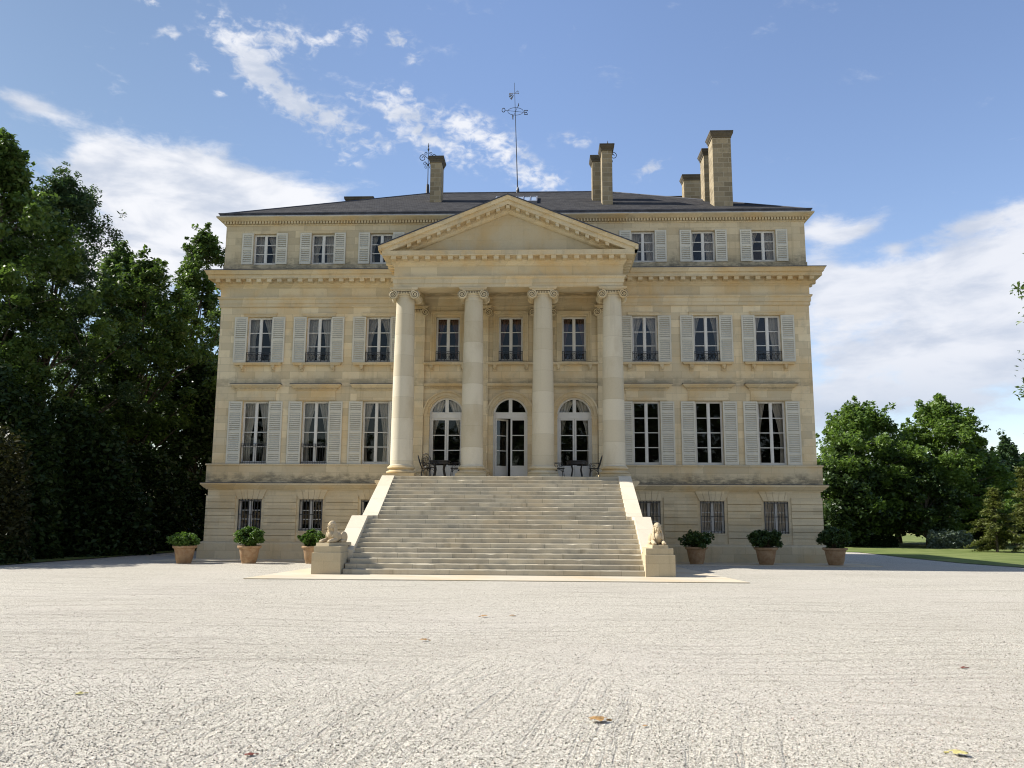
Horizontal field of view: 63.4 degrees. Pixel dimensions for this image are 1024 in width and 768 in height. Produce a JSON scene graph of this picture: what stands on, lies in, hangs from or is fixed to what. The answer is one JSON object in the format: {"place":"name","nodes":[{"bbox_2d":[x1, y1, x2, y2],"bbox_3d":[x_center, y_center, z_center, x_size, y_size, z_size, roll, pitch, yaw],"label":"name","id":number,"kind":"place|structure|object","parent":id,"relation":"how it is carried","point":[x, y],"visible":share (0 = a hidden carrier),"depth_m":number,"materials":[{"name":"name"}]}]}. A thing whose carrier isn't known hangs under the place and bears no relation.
{"place":"outdoors","nodes":[
{"label":"outdoors","id":0,"kind":"place"},
{"bbox_2d":[0,549,196,564],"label":"lawn","id":1,"kind":"structure","parent":0,"point":[57,559],"depth_m":35.08,"materials":[{"name":"green plant"}]},
{"bbox_2d":[0,422,35,563],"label":"camellia shrub","id":2,"kind":"object","parent":1,"relation":"on","point":[10,513],"visible":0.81,"depth_m":30.71,"materials":[{"name":"green plant"}]},
{"bbox_2d":[0,533,37,564],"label":"hedge","id":3,"kind":"object","parent":1,"relation":"on","point":[3,553],"visible":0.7,"depth_m":29.80,"materials":[{"name":"green plant"}]},
{"bbox_2d":[0,330,39,404],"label":"tree","id":4,"kind":"object","parent":1,"relation":"on","point":[10,333],"visible":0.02,"depth_m":44.14,"materials":[{"name":"green plant"}]},
{"bbox_2d":[0,358,68,558],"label":"laurel shrub","id":5,"kind":"object","parent":1,"relation":"on","point":[13,412],"visible":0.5,"depth_m":34.27,"materials":[{"name":"green plant"}]},
{"bbox_2d":[0,127,140,419],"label":"tree","id":6,"kind":"object","parent":1,"relation":"on","point":[19,195],"visible":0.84,"depth_m":40.27,"materials":[{"name":"green plant"}]},
{"bbox_2d":[1,399,162,556],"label":"laurel shrub","id":7,"kind":"object","parent":1,"relation":"on","point":[98,448],"visible":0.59,"depth_m":38.01,"materials":[{"name":"green plant"}]},
{"bbox_2d":[0,161,171,460],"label":"tree","id":8,"kind":"object","parent":1,"relation":"on","point":[80,205],"visible":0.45,"depth_m":45.13,"materials":[{"name":"green plant"}]},
{"bbox_2d":[63,377,151,503],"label":"tree","id":9,"kind":"object","parent":1,"relation":"on","point":[88,404],"depth_m":64.55,"materials":[{"name":"green plant"}]},
{"bbox_2d":[49,240,180,448],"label":"tree","id":10,"kind":"object","parent":1,"relation":"on","point":[110,262],"visible":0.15,"depth_m":54.91,"materials":[{"name":"green plant"}]},
{"bbox_2d":[59,441,204,551],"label":"laurel shrub","id":11,"kind":"object","parent":1,"relation":"on","point":[168,495],"visible":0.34,"depth_m":43.03,"materials":[{"name":"green plant"}]},
{"bbox_2d":[53,244,217,448],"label":"tree","id":12,"kind":"object","parent":1,"relation":"on","point":[134,294],"visible":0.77,"depth_m":48.09,"materials":[{"name":"green plant"}]},
{"bbox_2d":[146,341,217,526],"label":"tree","id":13,"kind":"object","parent":1,"relation":"on","point":[192,447],"visible":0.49,"depth_m":49.69,"materials":[{"name":"green plant"}]},
{"bbox_2d":[142,222,224,481],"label":"tree","id":14,"kind":"object","parent":1,"relation":"on","point":[202,246],"visible":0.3,"depth_m":59.19,"materials":[{"name":"green plant"}]},
{"bbox_2d":[182,474,207,540],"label":"laurel shrub","id":15,"kind":"object","parent":1,"relation":"on","point":[203,499],"visible":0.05,"depth_m":48.02,"materials":[{"name":"green plant"}]},
{"bbox_2d":[243,567,749,582],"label":"pavement","id":16,"kind":"structure","parent":0,"point":[683,575],"depth_m":23.36,"materials":[{"name":"stone"}]},
{"bbox_2d":[0,551,1023,767],"bbox_3d":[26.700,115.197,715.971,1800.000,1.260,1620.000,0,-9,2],"label":"gravel ground","id":17,"kind":"structure","parent":0,"point":[117,579],"depth_m":10.25,"materials":[{"name":"beige gravel"}]},
{"bbox_2d":[165,532,200,563],"bbox_3d":[-12.355,6.163,31.291,1.218,1.183,1.224,-8,-12,42],"label":"potted shrub","id":18,"kind":"object","parent":17,"relation":"on","point":[185,544],"visible":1,"depth_m":30.97,"materials":[{"name":"green plant"}]},
{"bbox_2d":[233,525,264,563],"bbox_3d":[-10.008,6.105,31.604,1.250,1.434,1.262,-3,-9,18],"label":"potted shrub","id":19,"kind":"object","parent":17,"relation":"on","point":[248,537],"visible":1,"depth_m":31.30,"materials":[{"name":"green plant"}]},
{"bbox_2d":[297,528,325,563],"bbox_3d":[-7.641,6.210,31.851,1.149,1.337,1.269,-2,-9,13],"label":"potted shrub","id":20,"kind":"object","parent":17,"relation":"on","point":[310,538],"visible":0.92,"depth_m":31.53,"materials":[{"name":"green plant"}]},
{"bbox_2d":[196,83,828,576],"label":"mansion","id":21,"kind":"structure","parent":17,"relation":"on","point":[510,349],"depth_m":35.86,"materials":[{"name":"stone"}]},
{"bbox_2d":[237,499,261,529],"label":"window","id":22,"kind":"structure","parent":21,"relation":"in","point":[250,505],"depth_m":35.67,"materials":[{"name":"paint"}]},
{"bbox_2d":[225,383,282,463],"bbox_3d":[-11.253,1.733,36.376,2.400,3.520,0.710,0,-9,2],"label":"window","id":23,"kind":"structure","parent":21,"relation":"in","point":[271,411],"depth_m":36.34,"materials":[{"name":"paint"}]},
{"bbox_2d":[233,313,285,370],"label":"window","id":24,"kind":"structure","parent":21,"relation":"in","point":[275,325],"depth_m":36.90,"materials":[{"name":"paint"}]},
{"bbox_2d":[241,233,287,264],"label":"window","id":25,"kind":"structure","parent":21,"relation":"in","point":[261,241],"depth_m":37.64,"materials":[{"name":"paint"}]},
{"bbox_2d":[298,499,322,530],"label":"window","id":26,"kind":"structure","parent":21,"relation":"in","point":[311,502],"depth_m":35.55,"materials":[{"name":"paint"}]},
{"bbox_2d":[286,383,342,463],"bbox_3d":[-8.601,1.729,36.262,2.400,3.520,0.689,0,-9,2],"label":"window","id":27,"kind":"structure","parent":21,"relation":"in","point":[331,411],"depth_m":36.23,"materials":[{"name":"paint"}]},
{"bbox_2d":[292,313,344,370],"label":"window","id":28,"kind":"structure","parent":21,"relation":"in","point":[333,333],"depth_m":36.82,"materials":[{"name":"paint"}]},
{"bbox_2d":[299,233,345,263],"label":"window","id":29,"kind":"structure","parent":21,"relation":"in","point":[335,244],"depth_m":37.54,"materials":[{"name":"paint"}]},
{"bbox_2d":[316,521,350,545],"bbox_3d":[-5.460,4.580,25.494,0.470,0.753,1.160,-4,-10,24],"label":"sphinx statue","id":30,"kind":"object","parent":21,"relation":"on","point":[334,537],"visible":1,"depth_m":25.29,"materials":[{"name":"stone"}]},
{"bbox_2d":[361,500,369,514],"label":"window","id":31,"kind":"structure","parent":21,"relation":"in","point":[362,501],"depth_m":35.49,"materials":[{"name":"glass"}]},
{"bbox_2d":[347,383,392,463],"bbox_3d":[-5.937,1.727,36.157,2.400,3.520,0.690,0,-9,2],"label":"window","id":32,"kind":"structure","parent":21,"relation":"in","point":[365,391],"depth_m":36.19,"materials":[{"name":"paint"}]},
{"bbox_2d":[352,313,395,370],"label":"window","id":33,"kind":"structure","parent":21,"relation":"in","point":[359,339],"depth_m":36.74,"materials":[{"name":"paint"}]},
{"bbox_2d":[358,232,404,263],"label":"window","id":34,"kind":"structure","parent":21,"relation":"in","point":[364,237],"depth_m":37.44,"materials":[{"name":"paint"}]},
{"bbox_2d":[418,455,429,475],"bbox_3d":[-3.640,3.445,34.461,0.578,0.995,0.544,1,-9,-3],"label":"garden chair","id":35,"kind":"object","parent":21,"relation":"on","point":[421,468],"visible":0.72,"depth_m":34.32,"materials":[{"name":"metal"}]},
{"bbox_2d":[421,453,436,475],"bbox_3d":[-3.398,3.328,33.708,0.544,0.995,0.578,-3,-10,20],"label":"garden chair","id":36,"kind":"object","parent":21,"relation":"on","point":[428,461],"visible":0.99,"depth_m":33.59,"materials":[{"name":"metal"}]},
{"bbox_2d":[430,460,449,475],"bbox_3d":[-2.995,3.551,34.323,0.880,0.759,0.880,0,-9,2],"label":"garden table","id":37,"kind":"object","parent":21,"relation":"on","point":[444,463],"visible":0.83,"depth_m":34.09,"materials":[{"name":"metal"}]},
{"bbox_2d":[423,318,462,370],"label":"window","id":38,"kind":"structure","parent":21,"relation":"in","point":[441,322],"depth_m":36.72,"materials":[{"name":"paint"}]},
{"bbox_2d":[429,398,461,475],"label":"arched window","id":39,"kind":"structure","parent":21,"relation":"in","point":[436,414],"depth_m":36.15,"materials":[{"name":"paint"}]},
{"bbox_2d":[450,462,460,475],"bbox_3d":[-2.273,3.437,34.361,0.578,0.995,0.544,0,-9,4],"label":"garden chair","id":40,"kind":"object","parent":21,"relation":"on","point":[452,468],"visible":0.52,"depth_m":34.24,"materials":[{"name":"metal"}]},
{"bbox_2d":[486,318,532,370],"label":"window","id":41,"kind":"structure","parent":21,"relation":"in","point":[503,322],"depth_m":36.62,"materials":[{"name":"paint"}]},
{"bbox_2d":[493,398,527,475],"bbox_3d":[-0.063,2.413,36.115,1.490,3.585,0.471,0,-9,2],"label":"entrance door","id":42,"kind":"structure","parent":21,"relation":"in","point":[498,416],"depth_m":35.99,"materials":[{"name":"paint"}]},
{"bbox_2d":[554,463,564,475],"bbox_3d":[1.882,3.425,34.142,0.578,0.995,0.544,1,-9,-6],"label":"garden chair","id":43,"kind":"object","parent":21,"relation":"on","point":[559,468],"visible":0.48,"depth_m":34.02,"materials":[{"name":"metal"}]},
{"bbox_2d":[557,398,591,476],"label":"arched window","id":44,"kind":"structure","parent":21,"relation":"in","point":[584,414],"depth_m":35.90,"materials":[{"name":"paint"}]},
{"bbox_2d":[553,317,598,370],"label":"window","id":45,"kind":"structure","parent":21,"relation":"in","point":[581,321],"depth_m":36.47,"materials":[{"name":"paint"}]},
{"bbox_2d":[566,460,586,476],"bbox_3d":[2.661,3.547,34.101,0.880,0.759,0.880,0,-9,2],"label":"garden table","id":46,"kind":"object","parent":21,"relation":"on","point":[576,462],"visible":0.95,"depth_m":33.87,"materials":[{"name":"metal"}]},
{"bbox_2d":[589,456,601,476],"bbox_3d":[3.442,3.431,34.131,0.578,0.995,0.544,-1,-9,10],"label":"garden chair","id":47,"kind":"object","parent":21,"relation":"on","point":[597,468],"visible":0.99,"depth_m":33.99,"materials":[{"name":"metal"}]},
{"bbox_2d":[619,230,666,261],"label":"window","id":48,"kind":"structure","parent":21,"relation":"in","point":[647,238],"depth_m":37.02,"materials":[{"name":"paint"}]},
{"bbox_2d":[622,312,671,370],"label":"window","id":49,"kind":"structure","parent":21,"relation":"in","point":[661,353],"depth_m":36.24,"materials":[{"name":"paint"}]},
{"bbox_2d":[638,501,660,524],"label":"window","id":50,"kind":"structure","parent":21,"relation":"in","point":[651,509],"depth_m":35.10,"materials":[{"name":"glass"}]},
{"bbox_2d":[624,383,675,464],"bbox_3d":[5.779,1.703,35.600,2.400,3.520,0.492,0,-9,2],"label":"window","id":51,"kind":"structure","parent":21,"relation":"in","point":[634,391],"depth_m":35.64,"materials":[{"name":"paint"}]},
{"bbox_2d":[646,522,667,547],"bbox_3d":[4.386,4.574,25.118,0.470,0.753,1.160,0,-9,0],"label":"sphinx statue","id":52,"kind":"object","parent":21,"relation":"on","point":[656,538],"visible":1,"depth_m":24.88,"materials":[{"name":"stone"}]},
{"bbox_2d":[679,230,727,261],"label":"window","id":53,"kind":"structure","parent":21,"relation":"in","point":[707,238],"depth_m":36.85,"materials":[{"name":"paint"}]},
{"bbox_2d":[680,311,733,370],"bbox_3d":[8.468,-1.845,36.206,2.284,2.635,0.611,0,-9,2],"label":"window","id":54,"kind":"structure","parent":21,"relation":"in","point":[689,355],"depth_m":36.09,"materials":[{"name":"paint"}]},
{"bbox_2d":[681,383,738,464],"bbox_3d":[8.442,1.701,35.495,2.400,3.520,0.492,0,-9,2],"label":"window","id":55,"kind":"structure","parent":21,"relation":"in","point":[696,391],"depth_m":35.53,"materials":[{"name":"paint"}]},
{"bbox_2d":[700,501,724,532],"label":"window","id":56,"kind":"structure","parent":21,"relation":"in","point":[711,513],"depth_m":34.99,"materials":[{"name":"glass"}]},
{"bbox_2d":[740,229,788,260],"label":"window","id":57,"kind":"structure","parent":21,"relation":"in","point":[747,237],"depth_m":36.75,"materials":[{"name":"paint"}]},
{"bbox_2d":[741,311,795,370],"bbox_3d":[11.120,-1.849,36.084,2.284,2.635,0.575,0,-9,2],"label":"window","id":58,"kind":"structure","parent":21,"relation":"in","point":[772,325],"depth_m":36.02,"materials":[{"name":"paint"}]},
{"bbox_2d":[743,383,802,464],"bbox_3d":[11.099,1.711,35.473,2.400,3.520,0.657,0,-9,2],"label":"window","id":59,"kind":"structure","parent":21,"relation":"in","point":[752,409],"depth_m":35.46,"materials":[{"name":"paint"}]},
{"bbox_2d":[764,502,788,533],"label":"window","id":60,"kind":"structure","parent":21,"relation":"in","point":[776,517],"depth_m":34.89,"materials":[{"name":"glass"}]},
{"bbox_2d":[588,716,611,720],"bbox_3d":[0.769,2.920,7.229,0.209,0.046,0.123,2,-9,-9],"label":"fallen leaf","id":61,"kind":"object","parent":17,"relation":"on","point":[600,718],"visible":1,"depth_m":7.21,"materials":[{"name":"plant"}]},
{"bbox_2d":[944,749,967,753],"bbox_3d":[3.363,2.789,6.282,0.167,0.037,0.098,-6,-11,33],"label":"fallen leaf","id":62,"kind":"object","parent":17,"relation":"on","point":[955,751],"visible":1,"depth_m":6.26,"materials":[{"name":"yellow plant"}]},
{"bbox_2d":[1010,253,1023,400],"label":"overhanging tree","id":63,"kind":"object","parent":17,"relation":"on","point":[1018,291],"visible":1,"depth_m":24.93,"materials":[{"name":"green plant"}]},
{"bbox_2d":[0,0,1023,485],"label":"sky","id":64,"kind":"structure","parent":0,"point":[900,123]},
{"bbox_2d":[151,558,882,566],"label":"pavement","id":65,"kind":"structure","parent":0,"point":[677,563],"depth_m":32.93,"materials":[{"name":"stone"}]},
{"bbox_2d":[678,529,714,563],"bbox_3d":[7.296,6.437,32.877,1.311,1.356,1.323,7,-11,-35],"label":"potted shrub","id":66,"kind":"object","parent":65,"relation":"on","point":[694,543],"visible":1,"depth_m":32.57,"materials":[{"name":"green plant"}]},
{"bbox_2d":[746,529,783,564],"bbox_3d":[9.965,6.402,32.624,1.343,1.376,1.547,-7,-11,38],"label":"potted shrub","id":67,"kind":"object","parent":65,"relation":"on","point":[768,544],"visible":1,"depth_m":32.34,"materials":[{"name":"green plant"}]},
{"bbox_2d":[816,525,851,564],"bbox_3d":[12.678,6.337,32.635,1.405,1.536,1.442,1,-9,-5],"label":"potted shrub","id":68,"kind":"object","parent":65,"relation":"on","point":[830,537],"visible":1,"depth_m":32.28,"materials":[{"name":"green plant"}]},
{"bbox_2d":[834,535,1023,566],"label":"lawn","id":69,"kind":"structure","parent":0,"point":[912,546],"depth_m":69.15,"materials":[{"name":"green plant"}]},
{"bbox_2d":[819,443,903,546],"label":"tree","id":70,"kind":"object","parent":69,"relation":"on","point":[841,508],"visible":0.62,"depth_m":82.07,"materials":[{"name":"green plant"}]},
{"bbox_2d":[815,395,964,536],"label":"tree","id":71,"kind":"object","parent":69,"relation":"on","point":[856,428],"visible":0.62,"depth_m":84.61,"materials":[{"name":"green plant"}]},
{"bbox_2d":[875,448,924,542],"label":"tree","id":72,"kind":"object","parent":69,"relation":"on","point":[903,533],"visible":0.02,"depth_m":93.66,"materials":[{"name":"green plant"}]},
{"bbox_2d":[893,457,969,545],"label":"tree","id":73,"kind":"object","parent":69,"relation":"on","point":[912,484],"visible":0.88,"depth_m":81.96,"materials":[{"name":"green plant"}]},
{"bbox_2d":[870,393,1023,535],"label":"tree","id":74,"kind":"object","parent":69,"relation":"on","point":[940,422],"visible":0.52,"depth_m":85.26,"materials":[{"name":"green plant"}]},
{"bbox_2d":[926,528,975,548],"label":"hedge","id":75,"kind":"object","parent":69,"relation":"on","point":[947,540],"visible":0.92,"depth_m":79.65,"materials":[{"name":"green plant"}]},
{"bbox_2d":[955,518,988,545],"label":"round shrub","id":76,"kind":"object","parent":69,"relation":"on","point":[976,536],"visible":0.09,"depth_m":88.56,"materials":[{"name":"green plant"}]},
{"bbox_2d":[948,435,1023,539],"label":"tree","id":77,"kind":"object","parent":69,"relation":"on","point":[984,470],"visible":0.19,"depth_m":88.36,"materials":[{"name":"green plant"}]},
{"bbox_2d":[963,487,1023,551],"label":"conifer tree","id":78,"kind":"object","parent":69,"relation":"on","point":[993,534],"visible":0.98,"depth_m":71.97,"materials":[{"name":"green plant"}]},
{"bbox_2d":[969,452,1023,544],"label":"tree","id":79,"kind":"object","parent":69,"relation":"on","point":[1019,462],"visible":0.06,"depth_m":90.26,"materials":[{"name":"green plant"}]},
{"bbox_2d":[994,428,1023,544],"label":"tree","id":80,"kind":"object","parent":69,"relation":"on","point":[1007,450],"visible":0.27,"depth_m":90.99,"materials":[{"name":"green plant"}]},
{"bbox_2d":[1005,466,1023,551],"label":"conifer tree","id":81,"kind":"object","parent":69,"relation":"on","point":[1020,481],"visible":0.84,"depth_m":74.36,"materials":[{"name":"green plant"}]}
]}

